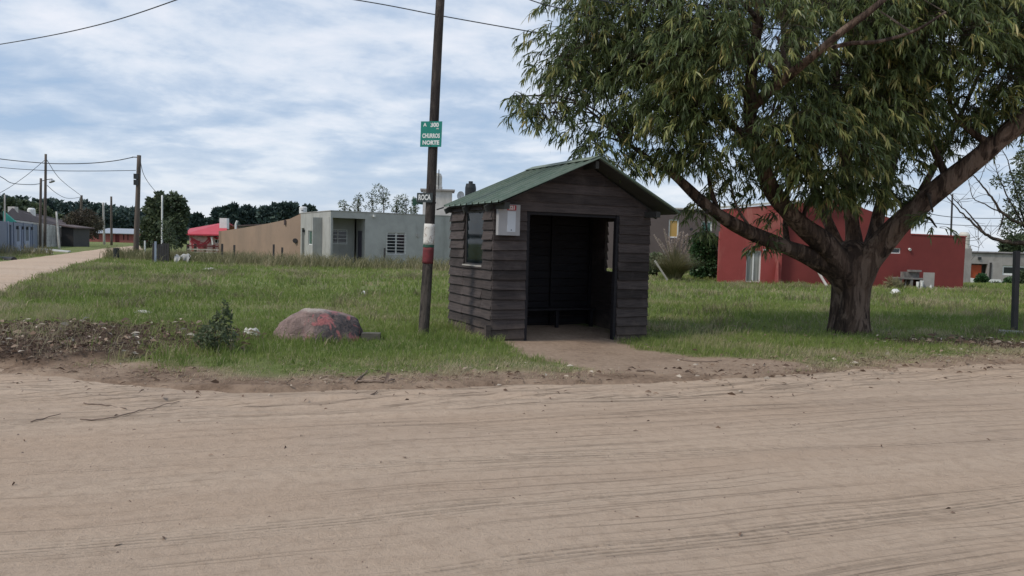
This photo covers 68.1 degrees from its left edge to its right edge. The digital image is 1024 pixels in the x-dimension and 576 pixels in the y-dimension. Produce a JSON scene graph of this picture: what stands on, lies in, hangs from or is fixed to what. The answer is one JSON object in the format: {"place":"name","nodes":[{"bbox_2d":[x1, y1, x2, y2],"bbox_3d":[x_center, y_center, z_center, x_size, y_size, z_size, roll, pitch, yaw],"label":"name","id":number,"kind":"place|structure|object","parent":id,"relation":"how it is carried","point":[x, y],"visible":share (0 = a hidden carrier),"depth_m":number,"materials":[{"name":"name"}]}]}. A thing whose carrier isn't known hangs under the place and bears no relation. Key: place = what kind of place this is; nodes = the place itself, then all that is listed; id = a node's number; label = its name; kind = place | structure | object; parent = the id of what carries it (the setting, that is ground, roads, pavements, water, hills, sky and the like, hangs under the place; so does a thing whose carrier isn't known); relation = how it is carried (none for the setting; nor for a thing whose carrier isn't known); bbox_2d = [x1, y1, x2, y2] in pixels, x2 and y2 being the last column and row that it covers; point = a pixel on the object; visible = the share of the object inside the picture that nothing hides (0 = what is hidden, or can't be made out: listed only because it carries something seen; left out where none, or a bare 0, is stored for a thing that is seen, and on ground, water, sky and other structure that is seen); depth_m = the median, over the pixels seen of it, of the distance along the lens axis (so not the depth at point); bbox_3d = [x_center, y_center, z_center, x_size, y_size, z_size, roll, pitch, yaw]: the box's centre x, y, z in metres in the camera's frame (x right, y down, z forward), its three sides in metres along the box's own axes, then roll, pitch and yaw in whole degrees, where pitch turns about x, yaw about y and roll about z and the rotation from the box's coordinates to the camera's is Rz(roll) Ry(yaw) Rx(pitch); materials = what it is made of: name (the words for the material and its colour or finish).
{"place":"outdoors","nodes":[
{"label":"outdoors","id":0,"kind":"place"},
{"bbox_2d":[3,206,66,245],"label":"brown roofed house","id":1,"kind":"structure","parent":0,"point":[14,214],"depth_m":68.75,"materials":[{"name":"teal paint"}]},
{"bbox_2d":[0,246,142,291],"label":"side road","id":2,"kind":"structure","parent":0,"point":[12,271],"depth_m":33.39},
{"bbox_2d":[0,364,1023,575],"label":"dirt road","id":3,"kind":"structure","parent":0,"point":[866,510],"depth_m":5.01,"materials":[{"name":"soil"}]},
{"bbox_2d":[80,401,179,420],"bbox_3d":[-3.260,1.070,6.614,0.160,0.030,0.962,3,4,28],"label":"fallen stick","id":4,"kind":"object","parent":3,"relation":"on","point":[123,414],"visible":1,"depth_m":6.38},
{"bbox_2d":[3,377,1001,558],"bbox_3d":[-0.205,1.131,6.790,14.474,0.106,6.601,2,3,0],"label":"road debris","id":5,"kind":"object","parent":3,"relation":"on","point":[13,483],"visible":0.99,"depth_m":6.29,"materials":[{"name":"brown plant"}]},
{"bbox_2d":[3,368,1004,575],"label":"pebbles","id":6,"kind":"object","parent":3,"relation":"on","point":[512,475],"visible":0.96,"depth_m":5.29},
{"bbox_2d":[0,241,1023,392],"bbox_3d":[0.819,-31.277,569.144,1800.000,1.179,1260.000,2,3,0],"label":"ground","id":7,"kind":"structure","parent":0,"point":[594,347],"depth_m":10.02,"materials":[{"name":"soil"}]},
{"bbox_2d":[4,195,5,221],"bbox_3d":[-34.728,-4.287,51.892,0.161,4.193,0.115,2,3,0],"label":"roof pipe","id":8,"kind":"object","parent":7,"relation":"on","point":[5,208],"visible":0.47,"depth_m":51.80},
{"bbox_2d":[0,221,37,251],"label":"gated front","id":9,"kind":"object","parent":7,"relation":"on","point":[17,233],"visible":0.59,"depth_m":56.88,"materials":[{"name":"blue paint"}]},
{"bbox_2d":[16,225,20,249],"bbox_3d":[-37.365,-3.751,57.320,0.055,1.950,3.263,0,4,-27],"label":"door","id":10,"kind":"structure","parent":9,"relation":"in","point":[18,231],"depth_m":57.40,"materials":[{"name":"grey paint"}]},
{"bbox_2d":[25,226,29,247],"bbox_3d":[-40.054,-4.130,62.611,0.055,1.950,3.892,0,4,-27],"label":"door","id":11,"kind":"structure","parent":9,"relation":"in","point":[27,232],"depth_m":62.59,"materials":[{"name":"grey paint"}]},
{"bbox_2d":[0,196,64,223],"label":"rounded far tree","id":12,"kind":"object","parent":7,"relation":"on","point":[21,204],"visible":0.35,"depth_m":94.02,"materials":[{"name":"green plant"}]},
{"bbox_2d":[43,154,46,247],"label":"dark pole","id":13,"kind":"object","parent":7,"relation":"on","point":[45,207],"visible":0.94,"depth_m":69.67,"materials":[{"name":"wood"}]},
{"bbox_2d":[39,178,54,245],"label":"lamp pole","id":14,"kind":"object","parent":7,"relation":"on","point":[40,212],"visible":0.94,"depth_m":70.69,"materials":[{"name":"metal"}]},
{"bbox_2d":[37,224,59,246],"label":"precast wall","id":15,"kind":"structure","parent":7,"relation":"on","point":[52,234],"depth_m":75.99,"materials":[{"name":"concrete"}]},
{"bbox_2d":[56,212,60,248],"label":"leaning white post","id":16,"kind":"object","parent":7,"relation":"on","point":[58,237],"visible":0.95,"depth_m":65.84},
{"bbox_2d":[53,224,94,246],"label":"dark shed","id":17,"kind":"structure","parent":7,"relation":"on","point":[74,236],"depth_m":79.63,"materials":[{"name":"wood"}]},
{"bbox_2d":[62,208,104,240],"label":"bare brown tree","id":18,"kind":"object","parent":7,"relation":"on","point":[91,219],"visible":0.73,"depth_m":91.51,"materials":[{"name":"grey plant"}]},
{"bbox_2d":[0,193,188,240],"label":"pine wood","id":19,"kind":"object","parent":7,"relation":"on","point":[123,217],"visible":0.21,"depth_m":218.61,"materials":[{"name":"plant"}]},
{"bbox_2d":[102,202,105,244],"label":"grey far pole","id":20,"kind":"object","parent":7,"relation":"on","point":[103,209],"visible":0.83,"depth_m":99.68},
{"bbox_2d":[110,196,112,244],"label":"utility pole","id":21,"kind":"object","parent":7,"relation":"on","point":[111,227],"visible":0.94,"depth_m":95.68,"materials":[{"name":"grey wood"}]},
{"bbox_2d":[113,248,119,258],"bbox_3d":[-23.044,-1.995,44.143,0.340,0.671,0.323,2,3,0],"label":"cut stump post","id":22,"kind":"object","parent":7,"relation":"on","point":[116,251],"visible":0.66,"depth_m":44.02,"materials":[{"name":"black wood"}]},
{"bbox_2d":[89,228,155,242],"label":"brick shed row","id":23,"kind":"object","parent":7,"relation":"on","point":[123,235],"visible":0.41,"depth_m":127.86,"materials":[{"name":"metal"}]},
{"bbox_2d":[0,293,267,358],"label":"weeds","id":24,"kind":"object","parent":7,"relation":"on","point":[59,330],"visible":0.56,"depth_m":10.53,"materials":[{"name":"plant"}]},
{"bbox_2d":[0,313,271,357],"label":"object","id":25,"kind":"object","parent":7,"relation":"on","point":[142,320],"visible":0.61,"depth_m":10.65,"materials":[{"name":"soil"}]},
{"bbox_2d":[133,155,140,250],"bbox_3d":[-23.433,-4.946,47.260,0.558,6.647,0.464,2,3,0],"label":"timber pole","id":26,"kind":"object","parent":7,"relation":"on","point":[137,177],"visible":0.91,"depth_m":47.20,"materials":[{"name":"brown wood"}]},
{"bbox_2d":[1,157,132,163],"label":"overhead cable","id":27,"kind":"object","parent":26,"relation":"attached to","point":[67,163],"visible":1,"depth_m":47.15,"materials":[{"name":"rubber"}]},
{"bbox_2d":[0,167,135,170],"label":"overhead cable","id":28,"kind":"object","parent":26,"relation":"attached to","point":[58,170],"visible":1,"depth_m":47.18,"materials":[{"name":"rubber"}]},
{"bbox_2d":[152,241,168,262],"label":"plank gate","id":29,"kind":"structure","parent":7,"relation":"on","point":[159,251],"depth_m":40.97,"materials":[{"name":"wood"}]},
{"bbox_2d":[161,195,162,243],"bbox_3d":[-20.738,-3.452,44.907,0.123,4.070,0.096,2,3,0],"label":"white pipe mast","id":30,"kind":"object","parent":7,"relation":"on","point":[161,217],"visible":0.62,"depth_m":44.81,"materials":[{"name":"metal"}]},
{"bbox_2d":[139,190,191,248],"bbox_3d":[-26.514,-4.982,57.669,4.010,5.032,2.674,0,4,-20],"label":"dense tree","id":31,"kind":"object","parent":7,"relation":"on","point":[175,209],"visible":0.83,"depth_m":57.33,"materials":[{"name":"green plant"}]},
{"bbox_2d":[158,218,178,259],"bbox_3d":[-19.450,-2.709,42.893,1.254,2.502,0.980,2,3,16],"label":"scrubby bush","id":32,"kind":"object","parent":7,"relation":"on","point":[168,237],"visible":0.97,"depth_m":42.79,"materials":[{"name":"green plant"}]},
{"bbox_2d":[174,254,189,262],"bbox_3d":[-17.920,-1.567,41.170,0.822,0.620,0.360,2,3,0],"label":"draped sheet","id":33,"kind":"object","parent":7,"relation":"on","point":[178,258],"visible":0.86,"depth_m":41.13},
{"bbox_2d":[186,211,204,235],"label":"pine tree","id":34,"kind":"object","parent":7,"relation":"on","point":[196,219],"visible":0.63,"depth_m":128.57,"materials":[{"name":"green plant"}]},
{"bbox_2d":[186,244,218,253],"bbox_3d":[-25.202,-3.106,61.945,2.767,0.950,0.175,2,3,0],"label":"rail fence","id":35,"kind":"object","parent":7,"relation":"on","point":[204,246],"visible":0.49,"depth_m":61.87,"materials":[{"name":"wood"}]},
{"bbox_2d":[186,218,237,251],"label":"pink house","id":36,"kind":"structure","parent":7,"relation":"on","point":[207,231],"depth_m":68.05,"materials":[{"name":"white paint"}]},
{"bbox_2d":[209,206,219,236],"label":"pine tree","id":37,"kind":"object","parent":7,"relation":"on","point":[214,214],"visible":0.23,"depth_m":133.89,"materials":[{"name":"green plant"}]},
{"bbox_2d":[191,299,238,352],"bbox_3d":[-3.810,0.500,9.709,0.533,0.772,0.468,-1,4,-37],"label":"shrub","id":38,"kind":"object","parent":7,"relation":"on","point":[216,325],"visible":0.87,"depth_m":9.70,"materials":[{"name":"green plant"}]},
{"bbox_2d":[0,241,449,271],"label":"tall weeds","id":39,"kind":"object","parent":7,"relation":"on","point":[250,258],"visible":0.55,"depth_m":40.66,"materials":[{"name":"plant"}]},
{"bbox_2d":[217,201,241,226],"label":"pine tree","id":40,"kind":"object","parent":7,"relation":"on","point":[231,211],"visible":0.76,"depth_m":126.34,"materials":[{"name":"green plant"}]},
{"bbox_2d":[0,302,483,367],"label":"rank grass","id":41,"kind":"structure","parent":7,"relation":"on","point":[179,354],"depth_m":10.65,"materials":[{"name":"plant"}]},
{"bbox_2d":[237,207,249,224],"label":"pine tree","id":42,"kind":"object","parent":7,"relation":"on","point":[243,216],"visible":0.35,"depth_m":129.99,"materials":[{"name":"green plant"}]},
{"bbox_2d":[233,221,261,228],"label":"back house","id":43,"kind":"structure","parent":7,"relation":"on","point":[236,225],"depth_m":65.43,"materials":[{"name":"paint"}]},
{"bbox_2d":[241,204,256,224],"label":"pine tree","id":44,"kind":"object","parent":7,"relation":"on","point":[246,207],"visible":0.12,"depth_m":140.64,"materials":[{"name":"green plant"}]},
{"bbox_2d":[246,207,258,224],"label":"pine tree","id":45,"kind":"object","parent":7,"relation":"on","point":[252,215],"visible":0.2,"depth_m":131.28,"materials":[{"name":"green plant"}]},
{"bbox_2d":[219,214,300,258],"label":"tan rendered wall","id":46,"kind":"structure","parent":7,"relation":"on","point":[284,234],"depth_m":53.91,"materials":[{"name":"paint"}]},
{"bbox_2d":[255,204,279,223],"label":"pine tree","id":47,"kind":"object","parent":7,"relation":"on","point":[266,214],"visible":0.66,"depth_m":126.26,"materials":[{"name":"green plant"}]},
{"bbox_2d":[276,201,296,220],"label":"pine tree","id":48,"kind":"object","parent":7,"relation":"on","point":[286,210],"visible":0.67,"depth_m":133.62,"materials":[{"name":"green plant"}]},
{"bbox_2d":[289,200,299,216],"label":"pine tree","id":49,"kind":"object","parent":7,"relation":"on","point":[296,212],"visible":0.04,"depth_m":138.87,"materials":[{"name":"green plant"}]},
{"bbox_2d":[298,203,317,213],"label":"pine tree","id":50,"kind":"object","parent":7,"relation":"on","point":[310,207],"visible":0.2,"depth_m":124.65,"materials":[{"name":"green plant"}]},
{"bbox_2d":[273,308,362,342],"bbox_3d":[-2.938,0.725,11.480,1.317,0.842,0.831,2,3,0],"label":"boulder","id":51,"kind":"object","parent":7,"relation":"on","point":[332,323],"visible":0.53,"depth_m":11.20,"materials":[{"name":"stone"}]},
{"bbox_2d":[338,199,352,210],"bbox_3d":[-12.359,-4.305,55.781,1.098,4.546,1.000,2,3,0],"label":"feathery sapling","id":52,"kind":"object","parent":7,"relation":"on","point":[343,208],"visible":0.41,"depth_m":55.71,"materials":[{"name":"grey plant"}]},
{"bbox_2d":[351,193,363,211],"bbox_3d":[-11.657,-4.641,56.847,1.159,5.129,1.013,2,3,0],"label":"feathery sapling","id":53,"kind":"object","parent":7,"relation":"on","point":[358,200],"visible":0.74,"depth_m":56.70,"materials":[{"name":"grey plant"}]},
{"bbox_2d":[359,332,380,340],"bbox_3d":[-2.245,0.766,11.521,0.505,0.180,0.214,2,3,0],"label":"concrete block","id":54,"kind":"object","parent":7,"relation":"on","point":[369,335],"depth_m":11.43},
{"bbox_2d":[362,190,381,211],"bbox_3d":[-10.665,-4.804,57.786,1.478,5.397,1.098,-1,4,-33],"label":"feathery sapling","id":55,"kind":"object","parent":7,"relation":"on","point":[371,203],"visible":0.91,"depth_m":57.64,"materials":[{"name":"green plant"}]},
{"bbox_2d":[300,210,450,264],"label":"flat roofed house","id":56,"kind":"structure","parent":7,"relation":"on","point":[357,234],"depth_m":47.00,"materials":[{"name":"grey paint"}]},
{"bbox_2d":[333,229,347,243],"bbox_3d":[-10.783,-3.171,46.878,1.260,0.940,0.100,0,4,-30],"label":"window","id":57,"kind":"structure","parent":56,"relation":"in","point":[339,236],"depth_m":46.96,"materials":[{"name":"glass"}]},
{"bbox_2d":[357,231,361,259],"bbox_3d":[-9.394,-2.461,46.924,0.050,2.150,0.900,0,4,-30],"label":"door","id":58,"kind":"structure","parent":56,"relation":"in","point":[359,253],"depth_m":46.96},
{"bbox_2d":[386,233,405,254],"bbox_3d":[-7.209,-2.749,47.050,1.296,1.382,0.180,0,4,-30],"label":"window","id":59,"kind":"structure","parent":56,"relation":"in","point":[396,242],"depth_m":47.09,"materials":[{"name":"white paint"}]},
{"bbox_2d":[465,181,475,195],"bbox_3d":[-2.709,-5.615,49.261,0.770,2.621,0.770,2,3,0],"label":"water tank","id":60,"kind":"object","parent":56,"relation":"on","point":[470,187],"visible":0.39,"depth_m":48.92,"materials":[{"name":"black plastic"}]},
{"bbox_2d":[357,379,394,382],"bbox_3d":[-1.432,0.995,8.076,0.409,0.044,0.161,0,4,-22],"label":"fallen stick","id":61,"kind":"object","parent":7,"relation":"on","point":[375,381],"visible":0.98,"depth_m":8.04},
{"bbox_2d":[372,183,390,212],"bbox_3d":[-9.603,-4.873,55.819,1.554,5.819,1.066,2,3,0],"label":"feathery sapling","id":62,"kind":"object","parent":7,"relation":"on","point":[382,197],"visible":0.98,"depth_m":55.62,"materials":[{"name":"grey plant"}]},
{"bbox_2d":[391,195,403,212],"bbox_3d":[-8.743,-4.522,56.852,1.312,5.044,0.984,2,3,0],"label":"feathery sapling","id":63,"kind":"object","parent":7,"relation":"on","point":[396,208],"visible":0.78,"depth_m":56.73,"materials":[{"name":"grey plant"}]},
{"bbox_2d":[397,194,408,213],"bbox_3d":[-8.300,-4.634,57.823,1.191,5.176,0.936,2,3,0],"label":"feathery sapling","id":64,"kind":"object","parent":7,"relation":"on","point":[405,208],"visible":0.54,"depth_m":57.65,"materials":[{"name":"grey plant"}]},
{"bbox_2d":[409,196,418,213],"bbox_3d":[-7.208,-4.345,55.866,0.968,4.886,0.848,2,3,0],"label":"feathery sapling","id":65,"kind":"object","parent":7,"relation":"on","point":[415,208],"visible":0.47,"depth_m":55.74,"materials":[{"name":"green plant"}]},
{"bbox_2d":[412,0,444,335],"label":"utility pole","id":66,"kind":"object","parent":7,"relation":"on","point":[431,135],"visible":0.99,"depth_m":12.14,"materials":[{"name":"paint"}]},
{"bbox_2d":[0,0,176,44],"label":"overhead cable","id":67,"kind":"object","parent":66,"relation":"attached to","point":[94,25],"visible":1,"depth_m":15.56,"materials":[{"name":"rubber"}]},
{"bbox_2d":[356,0,982,91],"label":"overhead cable","id":68,"kind":"object","parent":66,"relation":"attached to","point":[458,18],"visible":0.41,"depth_m":16.67,"materials":[{"name":"rubber"}]},
{"bbox_2d":[530,0,1010,85],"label":"overhead cable","id":69,"kind":"object","parent":66,"relation":"attached to","point":[618,24],"visible":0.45,"depth_m":12.57,"materials":[{"name":"rubber"}]},
{"bbox_2d":[598,0,954,43],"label":"overhead cable","id":70,"kind":"object","parent":66,"relation":"attached to","point":[689,20],"visible":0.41,"depth_m":12.33,"materials":[{"name":"rubber"}]},
{"bbox_2d":[420,170,454,215],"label":"water tower","id":71,"kind":"structure","parent":7,"relation":"on","point":[443,197],"depth_m":50.50,"materials":[{"name":"white paint"}]},
{"bbox_2d":[484,325,490,339],"bbox_3d":[-0.390,0.788,11.984,0.085,0.410,0.070,0,4,-26],"label":"stub post","id":72,"kind":"object","parent":7,"relation":"on","point":[487,330],"visible":0.5,"depth_m":11.95,"materials":[{"name":"grey wood"}]},
{"bbox_2d":[0,335,1019,395],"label":"bank debris","id":73,"kind":"object","parent":7,"relation":"on","point":[293,378],"visible":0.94,"depth_m":8.42,"materials":[{"name":"brown plant"}]},
{"bbox_2d":[0,316,1023,363],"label":"leaf litter","id":74,"kind":"object","parent":7,"relation":"on","point":[79,345],"visible":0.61,"depth_m":10.36,"materials":[{"name":"plant"}]},
{"bbox_2d":[0,279,1023,340],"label":"grass","id":75,"kind":"structure","parent":7,"relation":"on","point":[679,303],"depth_m":16.95,"materials":[{"name":"plant"}]},
{"bbox_2d":[1010,251,1020,329],"bbox_3d":[9.908,0.048,14.913,0.142,1.552,0.090,2,3,0],"label":"square post","id":76,"kind":"object","parent":75,"relation":"on","point":[1015,289],"visible":0.86,"depth_m":14.88,"materials":[{"name":"wood"}]},
{"bbox_2d":[0,263,1023,337],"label":"dry tufts","id":77,"kind":"object","parent":7,"relation":"on","point":[189,278],"visible":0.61,"depth_m":21.15,"materials":[{"name":"plant"}]},
{"bbox_2d":[0,310,1023,387],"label":"dry edge grass","id":78,"kind":"structure","parent":7,"relation":"on","point":[514,364],"depth_m":9.40,"materials":[{"name":"plant"}]},
{"bbox_2d":[3,334,1023,401],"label":"fallen leaves","id":79,"kind":"object","parent":7,"relation":"on","point":[599,371],"visible":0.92,"depth_m":9.29,"materials":[{"name":"brown plant"}]},
{"bbox_2d":[436,155,680,340],"bbox_3d":[0.724,-0.640,13.267,3.604,3.148,2.378,0,4,-26],"label":"bus shelter","id":80,"kind":"object","parent":7,"relation":"on","point":[548,266],"visible":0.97,"depth_m":13.04,"materials":[{"name":"brown wood"}]},
{"bbox_2d":[462,210,483,266],"bbox_3d":[-0.635,-0.836,12.690,0.079,0.940,0.820,0,4,-26],"label":"window","id":81,"kind":"structure","parent":80,"relation":"in","point":[474,222],"depth_m":12.73,"materials":[{"name":"glass"}]},
{"bbox_2d":[496,204,519,235],"bbox_3d":[-0.058,-1.073,11.955,0.375,0.485,0.104,0,4,-26],"label":"notice box","id":82,"kind":"object","parent":80,"relation":"attached to","point":[507,221],"visible":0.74,"depth_m":11.91,"materials":[{"name":"grey paint"}]},
{"bbox_2d":[648,251,664,275],"bbox_3d":[7.383,-1.222,39.110,1.382,1.365,1.248,3,4,23],"label":"bush","id":83,"kind":"object","parent":7,"relation":"on","point":[654,271],"visible":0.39,"depth_m":38.83,"materials":[{"name":"green plant"}]},
{"bbox_2d":[607,208,719,270],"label":"taupe building","id":84,"kind":"structure","parent":7,"relation":"on","point":[658,226],"depth_m":50.11,"materials":[{"name":"brown paint"}]},
{"bbox_2d":[668,219,678,237],"bbox_3d":[10.686,-3.938,50.197,0.678,1.232,0.050,1,3,-3],"label":"window","id":85,"kind":"structure","parent":84,"relation":"in","point":[673,227],"depth_m":50.19,"materials":[{"name":"glass"}]},
{"bbox_2d":[649,229,703,280],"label":"pampas grass","id":86,"kind":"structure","parent":7,"relation":"on","point":[675,265],"depth_m":34.64,"materials":[{"name":"plant"}]},
{"bbox_2d":[687,232,718,278],"bbox_3d":[9.654,-1.589,38.023,1.716,2.547,1.484,3,4,29],"label":"round bush","id":87,"kind":"object","parent":7,"relation":"on","point":[708,267],"visible":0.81,"depth_m":37.68,"materials":[{"name":"green plant"}]},
{"bbox_2d":[497,0,1023,335],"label":"eucalyptus tree","id":88,"kind":"object","parent":7,"relation":"on","point":[886,53],"visible":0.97,"depth_m":12.47,"materials":[{"name":"green plant"}]},
{"bbox_2d":[623,315,1023,360],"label":"lawn leaves","id":89,"kind":"object","parent":7,"relation":"on","point":[833,334],"visible":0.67,"depth_m":13.39,"materials":[{"name":"brown plant"}]},
{"bbox_2d":[717,199,966,288],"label":"red house","id":90,"kind":"structure","parent":7,"relation":"on","point":[942,257],"depth_m":34.40,"materials":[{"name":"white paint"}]},
{"bbox_2d":[746,250,760,282],"bbox_3d":[10.887,-0.976,34.260,0.681,1.446,0.050,1,3,0],"label":"glazed door","id":91,"kind":"structure","parent":90,"relation":"in","point":[753,267],"depth_m":34.25,"materials":[{"name":"white paint"}]},
{"bbox_2d":[882,274,904,288],"bbox_3d":[16.736,-0.129,33.175,1.128,1.095,0.993,2,3,0],"label":"dry clump","id":92,"kind":"object","parent":7,"relation":"on","point":[897,283],"visible":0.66,"depth_m":33.09,"materials":[{"name":"brown plant"}]},
{"bbox_2d":[893,270,934,288],"bbox_3d":[17.942,-0.382,33.893,1.514,0.857,0.690,2,3,0],"label":"brick grill","id":93,"kind":"object","parent":7,"relation":"on","point":[908,276],"visible":0.69,"depth_m":33.63,"materials":[{"name":"concrete"}]},
{"bbox_2d":[950,194,952,234],"bbox_3d":[25.982,-2.721,44.879,0.235,5.658,0.115,2,3,0],"label":"thin mast","id":94,"kind":"object","parent":7,"relation":"on","point":[951,219],"visible":0.4,"depth_m":44.74,"materials":[{"name":"metal"}]},
{"bbox_2d":[959,232,971,282],"bbox_3d":[28.509,-1.863,47.929,0.700,3.319,0.700,2,3,0],"label":"cream water tank","id":95,"kind":"object","parent":7,"relation":"on","point":[967,265],"visible":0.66,"depth_m":47.60,"materials":[{"name":"concrete"}]},
{"bbox_2d":[973,273,990,282],"bbox_3d":[37.214,-0.662,60.090,1.186,1.160,1.196,2,3,0],"label":"bush","id":96,"kind":"object","parent":7,"relation":"on","point":[981,278],"visible":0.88,"depth_m":59.83,"materials":[{"name":"green plant"}]},
{"bbox_2d":[946,140,1023,258],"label":"edge tree","id":97,"kind":"object","parent":7,"relation":"on","point":[1018,196],"visible":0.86,"depth_m":20.87,"materials":[{"name":"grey plant"}]},
{"bbox_2d":[969,246,1023,281],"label":"unpainted house","id":98,"kind":"structure","parent":7,"relation":"on","point":[995,266],"depth_m":65.92,"materials":[{"name":"concrete"}]},
{"bbox_2d":[970,265,981,277],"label":"door","id":99,"kind":"structure","parent":98,"relation":"in","point":[975,269],"depth_m":66.31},
{"bbox_2d":[1002,265,1023,274],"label":"window","id":100,"kind":"structure","parent":98,"relation":"in","point":[1007,269],"depth_m":66.06,"materials":[{"name":"white paint"}]},
{"bbox_2d":[1002,276,1011,283],"bbox_3d":[35.502,-0.269,53.902,1.405,1.255,1.346,2,3,0],"label":"garden shrub","id":101,"kind":"object","parent":7,"relation":"on","point":[1007,279],"visible":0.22,"depth_m":53.84,"materials":[{"name":"green plant"}]},
{"bbox_2d":[997,232,1023,251],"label":"distant round tree","id":102,"kind":"object","parent":7,"relation":"on","point":[1006,247],"visible":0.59,"depth_m":118.75,"materials":[{"name":"green plant"}]},
{"bbox_2d":[1011,269,1023,283],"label":"garden shrub","id":103,"kind":"object","parent":7,"relation":"on","point":[1021,276],"visible":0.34,"depth_m":51.56,"materials":[{"name":"green plant"}]},
{"bbox_2d":[0,309,1023,376],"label":"grass","id":104,"kind":"structure","parent":0,"point":[687,342],"depth_m":11.30,"materials":[{"name":"plant"}]},
{"bbox_2d":[0,252,1023,307],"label":"grass","id":105,"kind":"structure","parent":0,"point":[661,279],"depth_m":28.38,"materials":[{"name":"plant"}]},
{"bbox_2d":[0,0,1023,251],"label":"sky","id":106,"kind":"structure","parent":0,"point":[320,103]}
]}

